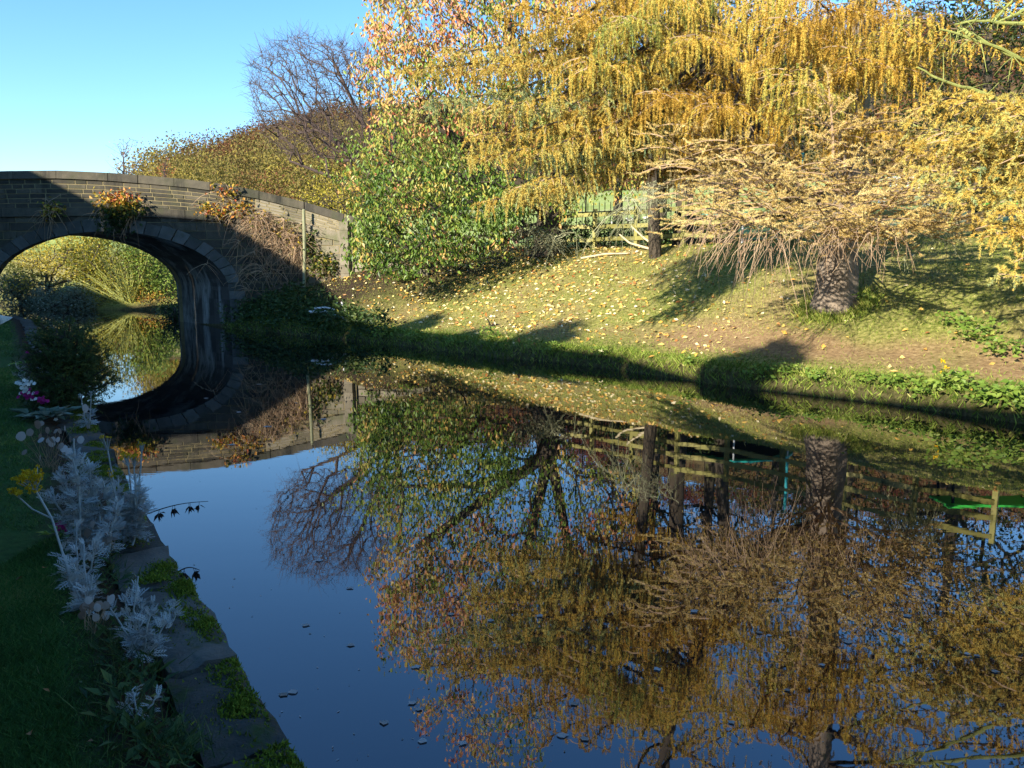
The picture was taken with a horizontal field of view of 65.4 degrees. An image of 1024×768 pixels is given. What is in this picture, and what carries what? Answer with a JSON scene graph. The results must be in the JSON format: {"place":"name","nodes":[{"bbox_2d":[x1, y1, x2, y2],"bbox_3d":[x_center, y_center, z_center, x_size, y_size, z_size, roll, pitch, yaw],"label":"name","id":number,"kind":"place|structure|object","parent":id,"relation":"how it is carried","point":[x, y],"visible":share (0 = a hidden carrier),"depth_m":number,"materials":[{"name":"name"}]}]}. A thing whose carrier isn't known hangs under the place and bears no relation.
{"place":"outdoors","nodes":[
{"label":"outdoors","id":0,"kind":"place"},
{"bbox_2d":[0,315,12,324],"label":"path","id":1,"kind":"structure","parent":0,"point":[3,319],"depth_m":24.86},
{"bbox_2d":[0,320,127,767],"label":"lawn grass","id":2,"kind":"structure","parent":0,"point":[11,586],"depth_m":3.22,"materials":[{"name":"green plant"}]},
{"bbox_2d":[0,305,1023,767],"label":"water","id":3,"kind":"structure","parent":0,"point":[598,517],"depth_m":5.40,"materials":[{"name":"blue liquid"}]},
{"bbox_2d":[288,689,297,693],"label":"floating leaf","id":4,"kind":"object","parent":3,"relation":"on","point":[294,691],"visible":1,"depth_m":3.62,"materials":[{"name":"grey plant"}]},
{"bbox_2d":[417,738,426,742],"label":"floating leaf","id":5,"kind":"object","parent":3,"relation":"on","point":[422,740],"visible":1,"depth_m":3.24,"materials":[{"name":"grey plant"}]},
{"bbox_2d":[557,732,568,737],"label":"floating leaf","id":6,"kind":"object","parent":3,"relation":"on","point":[562,735],"visible":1,"depth_m":3.28,"materials":[{"name":"grey plant"}]},
{"bbox_2d":[164,426,997,759],"bbox_3d":[-0.320,0.270,11.424,8.462,0.001,17.094,-3,9,-21],"label":"floating debris","id":7,"kind":"object","parent":3,"relation":"on","point":[550,624],"visible":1,"depth_m":3.70,"materials":[{"name":"plant"}]},
{"bbox_2d":[0,38,1023,767],"bbox_3d":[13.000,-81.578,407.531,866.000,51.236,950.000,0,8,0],"label":"ground","id":8,"kind":"structure","parent":0,"point":[854,344],"depth_m":15.09,"materials":[{"name":"green plant"}]},
{"bbox_2d":[8,351,32,365],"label":"primula clump","id":9,"kind":"object","parent":8,"relation":"on","point":[15,363],"visible":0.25,"depth_m":12.93,"materials":[{"name":"green plant"}]},
{"bbox_2d":[0,268,47,308],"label":"bush","id":10,"kind":"object","parent":8,"relation":"on","point":[21,301],"visible":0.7,"depth_m":38.88,"materials":[{"name":"green plant"}]},
{"bbox_2d":[12,361,42,387],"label":"dusty miller","id":11,"kind":"object","parent":8,"relation":"on","point":[18,367],"visible":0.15,"depth_m":10.28,"materials":[{"name":"silver plant"}]},
{"bbox_2d":[7,464,77,598],"bbox_3d":[-2.194,0.714,3.785,0.344,0.651,0.133,1,8,8],"label":"yellow flower","id":12,"kind":"object","parent":8,"relation":"on","point":[35,478],"visible":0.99,"depth_m":3.74,"materials":[{"name":"yellow plant"}]},
{"bbox_2d":[8,378,81,420],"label":"primula clump","id":13,"kind":"object","parent":8,"relation":"on","point":[57,411],"visible":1,"depth_m":8.32,"materials":[{"name":"green plant"}]},
{"bbox_2d":[16,404,87,467],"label":"honesty plant","id":14,"kind":"object","parent":8,"relation":"on","point":[20,436],"visible":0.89,"depth_m":6.35,"materials":[{"name":"white plant"}]},
{"bbox_2d":[16,566,92,740],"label":"lawn leaves","id":15,"kind":"object","parent":8,"relation":"on","point":[30,732],"visible":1,"depth_m":2.91,"materials":[{"name":"brown plant"}]},
{"bbox_2d":[38,426,72,473],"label":"honesty plant","id":16,"kind":"object","parent":8,"relation":"on","point":[54,439],"visible":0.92,"depth_m":6.17,"materials":[{"name":"white plant"}]},
{"bbox_2d":[0,236,111,301],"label":"bush","id":17,"kind":"object","parent":8,"relation":"on","point":[46,275],"visible":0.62,"depth_m":38.51,"materials":[{"name":"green plant"}]},
{"bbox_2d":[37,522,75,536],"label":"primula clump","id":18,"kind":"object","parent":8,"relation":"on","point":[62,527],"visible":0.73,"depth_m":4.62,"materials":[{"name":"green plant"}]},
{"bbox_2d":[20,277,105,309],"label":"bush","id":19,"kind":"object","parent":8,"relation":"on","point":[60,302],"visible":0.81,"depth_m":38.01,"materials":[{"name":"green plant"}]},
{"bbox_2d":[7,315,124,418],"bbox_3d":[-5.095,-0.157,9.071,1.250,1.288,1.010,0,8,0],"label":"conifer bush","id":20,"kind":"object","parent":8,"relation":"on","point":[73,373],"visible":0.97,"depth_m":8.94,"materials":[{"name":"green plant"}]},
{"bbox_2d":[48,518,107,589],"bbox_3d":[-2.123,0.853,3.931,0.232,0.350,0.283,0,8,0],"label":"dusty miller","id":21,"kind":"object","parent":8,"relation":"on","point":[95,543],"visible":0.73,"depth_m":3.93,"materials":[{"name":"silver plant"}]},
{"bbox_2d":[37,439,133,561],"bbox_3d":[-2.365,0.627,4.444,0.554,0.654,0.405,0,8,0],"label":"dusty miller","id":22,"kind":"object","parent":8,"relation":"on","point":[79,508],"visible":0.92,"depth_m":4.43,"materials":[{"name":"silver plant"}]},
{"bbox_2d":[57,537,114,614],"bbox_3d":[-1.993,0.909,3.687,0.348,0.305,0.229,8,11,43],"label":"dusty miller","id":23,"kind":"object","parent":8,"relation":"on","point":[83,591],"visible":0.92,"depth_m":3.66,"materials":[{"name":"silver plant"}]},
{"bbox_2d":[78,594,114,633],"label":"honesty plant","id":24,"kind":"object","parent":8,"relation":"on","point":[96,606],"visible":0.93,"depth_m":3.46,"materials":[{"name":"white plant"}]},
{"bbox_2d":[84,520,117,558],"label":"honesty plant","id":25,"kind":"object","parent":8,"relation":"on","point":[87,534],"visible":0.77,"depth_m":4.38,"materials":[{"name":"grey plant"}]},
{"bbox_2d":[55,236,160,295],"bbox_3d":[-19.554,-5.901,38.684,5.718,3.556,3.919,0,8,0],"label":"bush","id":26,"kind":"object","parent":8,"relation":"on","point":[87,258],"visible":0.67,"depth_m":37.88,"materials":[{"name":"green plant"}]},
{"bbox_2d":[93,492,124,547],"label":"honesty plant","id":27,"kind":"object","parent":8,"relation":"on","point":[100,497],"visible":0.36,"depth_m":4.51,"materials":[{"name":"grey plant"}]},
{"bbox_2d":[69,245,168,304],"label":"willow shrub","id":28,"kind":"object","parent":8,"relation":"on","point":[125,299],"visible":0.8,"depth_m":37.58,"materials":[{"name":"yellow plant"}]},
{"bbox_2d":[108,137,144,173],"bbox_3d":[-16.955,-9.119,35.051,1.471,3.539,2.630,-5,10,-33],"label":"birch tree","id":29,"kind":"object","parent":8,"relation":"on","point":[122,155],"visible":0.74,"depth_m":34.92,"materials":[{"name":"white plant"}]},
{"bbox_2d":[24,412,232,767],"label":"bed weeds","id":30,"kind":"object","parent":8,"relation":"on","point":[174,743],"visible":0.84,"depth_m":2.82,"materials":[{"name":"green plant"}]},
{"bbox_2d":[83,268,176,306],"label":"bush","id":31,"kind":"object","parent":8,"relation":"on","point":[109,286],"visible":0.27,"depth_m":37.76,"materials":[{"name":"green plant"}]},
{"bbox_2d":[105,571,170,665],"bbox_3d":[-1.524,0.946,3.199,0.305,0.408,0.172,3,9,18],"label":"dusty miller","id":32,"kind":"object","parent":8,"relation":"on","point":[142,632],"visible":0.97,"depth_m":3.21,"materials":[{"name":"silver plant"}]},
{"bbox_2d":[117,683,161,724],"bbox_3d":[-1.309,1.125,2.809,0.176,0.128,0.111,0,8,0],"label":"dusty miller","id":33,"kind":"object","parent":8,"relation":"on","point":[134,695],"visible":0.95,"depth_m":2.81,"materials":[{"name":"silver plant"}]},
{"bbox_2d":[116,244,176,302],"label":"bush","id":34,"kind":"object","parent":8,"relation":"on","point":[158,279],"visible":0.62,"depth_m":37.74,"materials":[{"name":"green plant"}]},
{"bbox_2d":[132,288,171,307],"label":"bush","id":35,"kind":"object","parent":8,"relation":"on","point":[146,297],"visible":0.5,"depth_m":37.27,"materials":[{"name":"green plant"}]},
{"bbox_2d":[9,316,306,767],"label":"canal edge wall","id":36,"kind":"structure","parent":8,"relation":"on","point":[220,691],"depth_m":3.32,"materials":[{"name":"stone"}]},
{"bbox_2d":[75,390,99,428],"bbox_3d":[-4.235,0.259,7.924,0.240,0.395,0.237,-4,9,-24],"label":"dusty miller","id":37,"kind":"object","parent":36,"relation":"on","point":[89,420],"visible":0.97,"depth_m":7.93,"materials":[{"name":"silver plant"}]},
{"bbox_2d":[99,435,156,551],"bbox_3d":[-2.219,0.618,4.608,0.310,0.663,0.291,0,8,0],"label":"dusty miller","id":38,"kind":"object","parent":36,"relation":"on","point":[138,509],"visible":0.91,"depth_m":4.61,"materials":[{"name":"silver plant"}]},
{"bbox_2d":[152,599,183,628],"bbox_3d":[-1.534,1.030,3.551,0.146,0.102,0.185,4,9,26],"label":"dusty miller","id":39,"kind":"object","parent":36,"relation":"on","point":[172,602],"visible":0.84,"depth_m":3.56,"materials":[{"name":"silver plant"}]},
{"bbox_2d":[151,501,207,520],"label":"dead stem","id":40,"kind":"object","parent":36,"relation":"attached to","point":[174,511],"visible":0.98,"depth_m":5.21,"materials":[{"name":"black plant"}]},
{"bbox_2d":[179,567,200,581],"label":"dead stem","id":41,"kind":"object","parent":36,"relation":"attached to","point":[196,575],"visible":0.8,"depth_m":4.27,"materials":[{"name":"brown plant"}]},
{"bbox_2d":[148,286,178,321],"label":"bush","id":42,"kind":"object","parent":8,"relation":"on","point":[174,311],"visible":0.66,"depth_m":29.76,"materials":[{"name":"green plant"}]},
{"bbox_2d":[155,159,174,177],"bbox_3d":[-15.226,-8.682,35.057,0.831,2.672,2.685,-5,10,-30],"label":"sapling","id":43,"kind":"object","parent":8,"relation":"on","point":[164,172],"visible":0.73,"depth_m":35.03,"materials":[{"name":"brown plant"}]},
{"bbox_2d":[0,170,428,323],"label":"stone bridge","id":44,"kind":"structure","parent":8,"relation":"on","point":[177,242],"depth_m":25.50,"materials":[{"name":"stone"}]},
{"bbox_2d":[23,194,80,241],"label":"creeper","id":45,"kind":"object","parent":44,"relation":"attached to","point":[47,209],"visible":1,"depth_m":25.20,"materials":[{"name":"green plant"}]},
{"bbox_2d":[82,186,160,253],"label":"creeper","id":46,"kind":"object","parent":44,"relation":"attached to","point":[122,205],"visible":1,"depth_m":25.22,"materials":[{"name":"orange plant"}]},
{"bbox_2d":[190,182,254,242],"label":"creeper","id":47,"kind":"object","parent":44,"relation":"attached to","point":[222,213],"visible":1,"depth_m":25.19,"materials":[{"name":"orange plant"}]},
{"bbox_2d":[192,225,301,318],"bbox_3d":[-8.421,-3.388,25.485,4.034,3.343,1.279,0,8,0],"label":"creeper","id":48,"kind":"object","parent":44,"relation":"attached to","point":[246,255],"visible":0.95,"depth_m":25.54,"materials":[{"name":"brown plant"}]},
{"bbox_2d":[290,224,341,282],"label":"creeper","id":49,"kind":"object","parent":44,"relation":"attached to","point":[327,266],"visible":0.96,"depth_m":25.26,"materials":[{"name":"green plant"}]},
{"bbox_2d":[222,206,322,283],"bbox_3d":[-7.577,-4.370,25.391,3.301,2.622,1.369,0,8,0],"label":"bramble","id":50,"kind":"object","parent":8,"relation":"on","point":[257,220],"visible":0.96,"depth_m":25.32,"materials":[{"name":"brown plant"}]},
{"bbox_2d":[302,209,305,286],"bbox_3d":[-6.600,-4.299,25.261,0.172,2.428,0.110,0,8,0],"label":"post","id":51,"kind":"object","parent":8,"relation":"on","point":[304,241],"visible":0.99,"depth_m":25.21,"materials":[{"name":"white wood"}]},
{"bbox_2d":[216,276,396,338],"bbox_3d":[-6.093,-2.293,23.757,9.651,1.854,2.280,8,11,43],"label":"bush","id":52,"kind":"object","parent":8,"relation":"on","point":[306,304],"visible":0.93,"depth_m":23.53,"materials":[{"name":"green plant"}]},
{"bbox_2d":[236,19,403,240],"bbox_3d":[-7.267,-9.467,29.723,7.180,8.927,5.693,0,8,0],"label":"bare tree","id":53,"kind":"object","parent":8,"relation":"on","point":[359,117],"visible":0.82,"depth_m":29.04,"materials":[{"name":"brown plant"}]},
{"bbox_2d":[309,302,349,317],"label":"branch","id":54,"kind":"object","parent":8,"relation":"on","point":[324,310],"visible":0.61,"depth_m":22.71,"materials":[{"name":"grey wood"}]},
{"bbox_2d":[288,159,391,240],"bbox_3d":[-6.005,-6.459,28.841,4.316,4.384,4.120,0,8,0],"label":"yellow shrub","id":55,"kind":"object","parent":8,"relation":"on","point":[343,207],"visible":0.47,"depth_m":28.71,"materials":[{"name":"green plant"}]},
{"bbox_2d":[371,325,399,336],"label":"weed","id":56,"kind":"object","parent":8,"relation":"on","point":[384,332],"visible":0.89,"depth_m":20.46,"materials":[{"name":"green plant"}]},
{"bbox_2d":[395,270,419,280],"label":"weed","id":57,"kind":"object","parent":8,"relation":"on","point":[408,276],"visible":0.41,"depth_m":23.95,"materials":[{"name":"green plant"}]},
{"bbox_2d":[398,329,435,341],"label":"weed","id":58,"kind":"object","parent":8,"relation":"on","point":[409,333],"visible":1,"depth_m":19.46,"materials":[{"name":"green plant"}]},
{"bbox_2d":[435,334,462,344],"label":"weed","id":59,"kind":"object","parent":8,"relation":"on","point":[451,338],"visible":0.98,"depth_m":18.39,"materials":[{"name":"green plant"}]},
{"bbox_2d":[478,326,501,340],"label":"weed","id":60,"kind":"object","parent":8,"relation":"on","point":[491,332],"visible":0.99,"depth_m":17.98,"materials":[{"name":"green plant"}]},
{"bbox_2d":[310,0,674,288],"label":"cherry tree","id":61,"kind":"object","parent":8,"relation":"on","point":[547,239],"visible":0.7,"depth_m":21.48,"materials":[{"name":"green plant"}]},
{"bbox_2d":[542,341,573,351],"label":"weed","id":62,"kind":"object","parent":8,"relation":"on","point":[552,342],"visible":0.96,"depth_m":16.45,"materials":[{"name":"green plant"}]},
{"bbox_2d":[109,0,1023,217],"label":"hillside wood","id":63,"kind":"object","parent":8,"relation":"on","point":[243,159],"visible":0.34,"depth_m":85.17,"materials":[{"name":"green plant"}]},
{"bbox_2d":[542,100,621,235],"bbox_3d":[4.060,-8.616,31.071,5.738,5.968,4.718,0,8,0],"label":"background tree","id":64,"kind":"object","parent":8,"relation":"on","point":[620,198],"visible":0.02,"depth_m":31.16,"materials":[{"name":"brown plant"}]},
{"bbox_2d":[493,196,671,247],"bbox_3d":[1.993,-5.072,24.531,6.121,1.652,0.049,5,10,31],"label":"iron railing","id":65,"kind":"object","parent":8,"relation":"on","point":[586,208],"visible":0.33,"depth_m":24.28,"materials":[{"name":"metal"}]},
{"bbox_2d":[589,345,610,355],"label":"weed","id":66,"kind":"object","parent":8,"relation":"on","point":[600,348],"visible":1,"depth_m":15.61,"materials":[{"name":"green plant"}]},
{"bbox_2d":[581,253,629,258],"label":"branch","id":67,"kind":"object","parent":8,"relation":"on","point":[602,254],"visible":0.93,"depth_m":21.93,"materials":[{"name":"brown wood"}]},
{"bbox_2d":[223,235,1023,422],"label":"bank grass","id":68,"kind":"structure","parent":8,"relation":"on","point":[815,315],"depth_m":15.65,"materials":[{"name":"green plant"}]},
{"bbox_2d":[516,211,731,248],"bbox_3d":[3.033,-4.469,23.656,7.218,1.378,1.888,7,11,39],"label":"hedge","id":69,"kind":"object","parent":8,"relation":"on","point":[631,233],"visible":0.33,"depth_m":23.54,"materials":[{"name":"green plant"}]},
{"bbox_2d":[619,234,648,249],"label":"branch","id":70,"kind":"object","parent":8,"relation":"on","point":[634,244],"visible":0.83,"depth_m":21.75,"materials":[{"name":"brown wood"}]},
{"bbox_2d":[631,226,647,241],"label":"branch","id":71,"kind":"object","parent":8,"relation":"on","point":[643,237],"visible":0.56,"depth_m":21.80,"materials":[{"name":"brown wood"}]},
{"bbox_2d":[600,9,685,258],"bbox_3d":[3.301,-6.925,20.146,2.952,7.536,2.405,0,8,0],"label":"dark trunk tree","id":72,"kind":"object","parent":8,"relation":"on","point":[654,244],"visible":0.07,"depth_m":20.50,"materials":[{"name":"brown plant"}]},
{"bbox_2d":[567,9,763,240],"bbox_3d":[4.449,-7.702,23.561,6.018,7.253,4.911,0,8,0],"label":"background tree","id":73,"kind":"object","parent":8,"relation":"on","point":[663,191],"visible":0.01,"depth_m":23.68,"materials":[{"name":"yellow plant"}]},
{"bbox_2d":[311,236,1020,389],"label":"fallen leaves","id":74,"kind":"object","parent":8,"relation":"on","point":[643,311],"visible":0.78,"depth_m":20.09,"materials":[{"name":"yellow plant"}]},
{"bbox_2d":[677,353,702,365],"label":"weed","id":75,"kind":"object","parent":8,"relation":"on","point":[689,360],"visible":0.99,"depth_m":13.86,"materials":[{"name":"green plant"}]},
{"bbox_2d":[576,0,827,272],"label":"larch tree","id":76,"kind":"object","parent":8,"relation":"on","point":[676,242],"visible":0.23,"depth_m":19.80,"materials":[{"name":"yellow plant"}]},
{"bbox_2d":[394,0,1023,318],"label":"larch tree","id":77,"kind":"object","parent":8,"relation":"on","point":[837,205],"visible":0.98,"depth_m":12.66,"materials":[{"name":"yellow plant"}]},
{"bbox_2d":[637,1,828,239],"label":"background tree","id":78,"kind":"object","parent":8,"relation":"on","point":[720,185],"visible":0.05,"depth_m":23.51,"materials":[{"name":"yellow plant"}]},
{"bbox_2d":[694,153,803,242],"bbox_3d":[6.500,-5.171,22.695,3.500,2.400,3.500,0,8,0],"label":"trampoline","id":79,"kind":"object","parent":8,"relation":"on","point":[779,215],"visible":0.06,"depth_m":21.95,"materials":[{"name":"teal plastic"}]},
{"bbox_2d":[718,1,798,242],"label":"dark trunk tree","id":80,"kind":"object","parent":8,"relation":"on","point":[735,184],"visible":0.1,"depth_m":21.73,"materials":[{"name":"brown plant"}]},
{"bbox_2d":[741,361,784,380],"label":"weed","id":81,"kind":"object","parent":8,"relation":"on","point":[761,371],"visible":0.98,"depth_m":12.68,"materials":[{"name":"green plant"}]},
{"bbox_2d":[772,362,802,373],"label":"weed","id":82,"kind":"object","parent":8,"relation":"on","point":[787,368],"visible":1,"depth_m":12.46,"materials":[{"name":"green plant"}]},
{"bbox_2d":[561,183,1023,248],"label":"wooden fence","id":83,"kind":"object","parent":8,"relation":"on","point":[595,214],"visible":0.3,"depth_m":20.97,"materials":[{"name":"wood"}]},
{"bbox_2d":[727,42,875,222],"bbox_3d":[10.336,-9.670,29.892,6.486,7.287,5.538,0,8,0],"label":"background tree","id":84,"kind":"object","parent":8,"relation":"on","point":[793,139],"visible":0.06,"depth_m":29.70,"materials":[{"name":"yellow plant"}]},
{"bbox_2d":[792,367,834,383],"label":"weed","id":85,"kind":"object","parent":8,"relation":"on","point":[816,375],"visible":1,"depth_m":12.06,"materials":[{"name":"green plant"}]},
{"bbox_2d":[851,292,875,302],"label":"weed","id":86,"kind":"object","parent":8,"relation":"on","point":[864,294],"visible":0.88,"depth_m":14.36,"materials":[{"name":"green plant"}]},
{"bbox_2d":[852,368,895,384],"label":"weed","id":87,"kind":"object","parent":8,"relation":"on","point":[867,375],"visible":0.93,"depth_m":11.60,"materials":[{"name":"green plant"}]},
{"bbox_2d":[745,0,1009,224],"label":"background tree","id":88,"kind":"object","parent":8,"relation":"on","point":[866,169],"visible":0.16,"depth_m":23.77,"materials":[{"name":"yellow plant"}]},
{"bbox_2d":[871,372,922,387],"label":"weed","id":89,"kind":"object","parent":8,"relation":"on","point":[899,378],"visible":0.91,"depth_m":11.30,"materials":[{"name":"green plant"}]},
{"bbox_2d":[878,177,929,205],"bbox_3d":[15.865,-7.768,32.247,2.000,1.263,0.550,0,8,0],"label":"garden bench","id":90,"kind":"object","parent":8,"relation":"on","point":[879,201],"visible":0.07,"depth_m":32.38,"materials":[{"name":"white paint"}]},
{"bbox_2d":[902,377,953,397],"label":"weed","id":91,"kind":"object","parent":8,"relation":"on","point":[925,382],"visible":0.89,"depth_m":10.91,"materials":[{"name":"green plant"}]},
{"bbox_2d":[866,0,1023,231],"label":"background tree","id":92,"kind":"object","parent":8,"relation":"on","point":[989,66],"visible":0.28,"depth_m":19.50,"materials":[{"name":"yellow plant"}]},
{"bbox_2d":[940,358,949,384],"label":"yellow wildflower","id":93,"kind":"object","parent":8,"relation":"on","point":[945,366],"visible":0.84,"depth_m":10.85,"materials":[{"name":"yellow plant"}]},
{"bbox_2d":[920,364,988,390],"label":"weed","id":94,"kind":"object","parent":8,"relation":"on","point":[956,376],"visible":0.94,"depth_m":10.68,"materials":[{"name":"green plant"}]},
{"bbox_2d":[922,307,990,328],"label":"weed","id":95,"kind":"object","parent":8,"relation":"on","point":[941,313],"visible":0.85,"depth_m":12.67,"materials":[{"name":"green plant"}]},
{"bbox_2d":[895,0,1023,306],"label":"larch tree","id":96,"kind":"object","parent":8,"relation":"on","point":[1012,136],"visible":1,"depth_m":9.41,"materials":[{"name":"yellow plant"}]},
{"bbox_2d":[947,315,1006,339],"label":"weed","id":97,"kind":"object","parent":8,"relation":"on","point":[971,328],"visible":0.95,"depth_m":12.08,"materials":[{"name":"green plant"}]},
{"bbox_2d":[942,0,1023,137],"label":"background tree","id":98,"kind":"object","parent":8,"relation":"on","point":[1000,38],"visible":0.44,"depth_m":16.69,"materials":[{"name":"yellow plant"}]},
{"bbox_2d":[955,203,1017,235],"bbox_3d":[10.600,-3.443,16.881,2.200,0.697,0.800,0,8,0],"label":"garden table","id":99,"kind":"object","parent":8,"relation":"on","point":[976,211],"visible":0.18,"depth_m":16.56,"materials":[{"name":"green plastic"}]},
{"bbox_2d":[952,335,1023,357],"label":"weed","id":100,"kind":"object","parent":8,"relation":"on","point":[1000,351],"visible":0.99,"depth_m":11.41,"materials":[{"name":"green plant"}]},
{"bbox_2d":[961,380,1023,406],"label":"weed","id":101,"kind":"object","parent":8,"relation":"on","point":[994,389],"visible":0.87,"depth_m":10.16,"materials":[{"name":"green plant"}]},
{"bbox_2d":[978,378,1023,408],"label":"weed","id":102,"kind":"object","parent":8,"relation":"on","point":[1016,392],"visible":0.98,"depth_m":9.93,"materials":[{"name":"green plant"}]},
{"bbox_2d":[0,0,1023,174],"label":"sky","id":103,"kind":"structure","parent":0,"point":[78,78],"materials":[{"name":"blue"}]}
]}

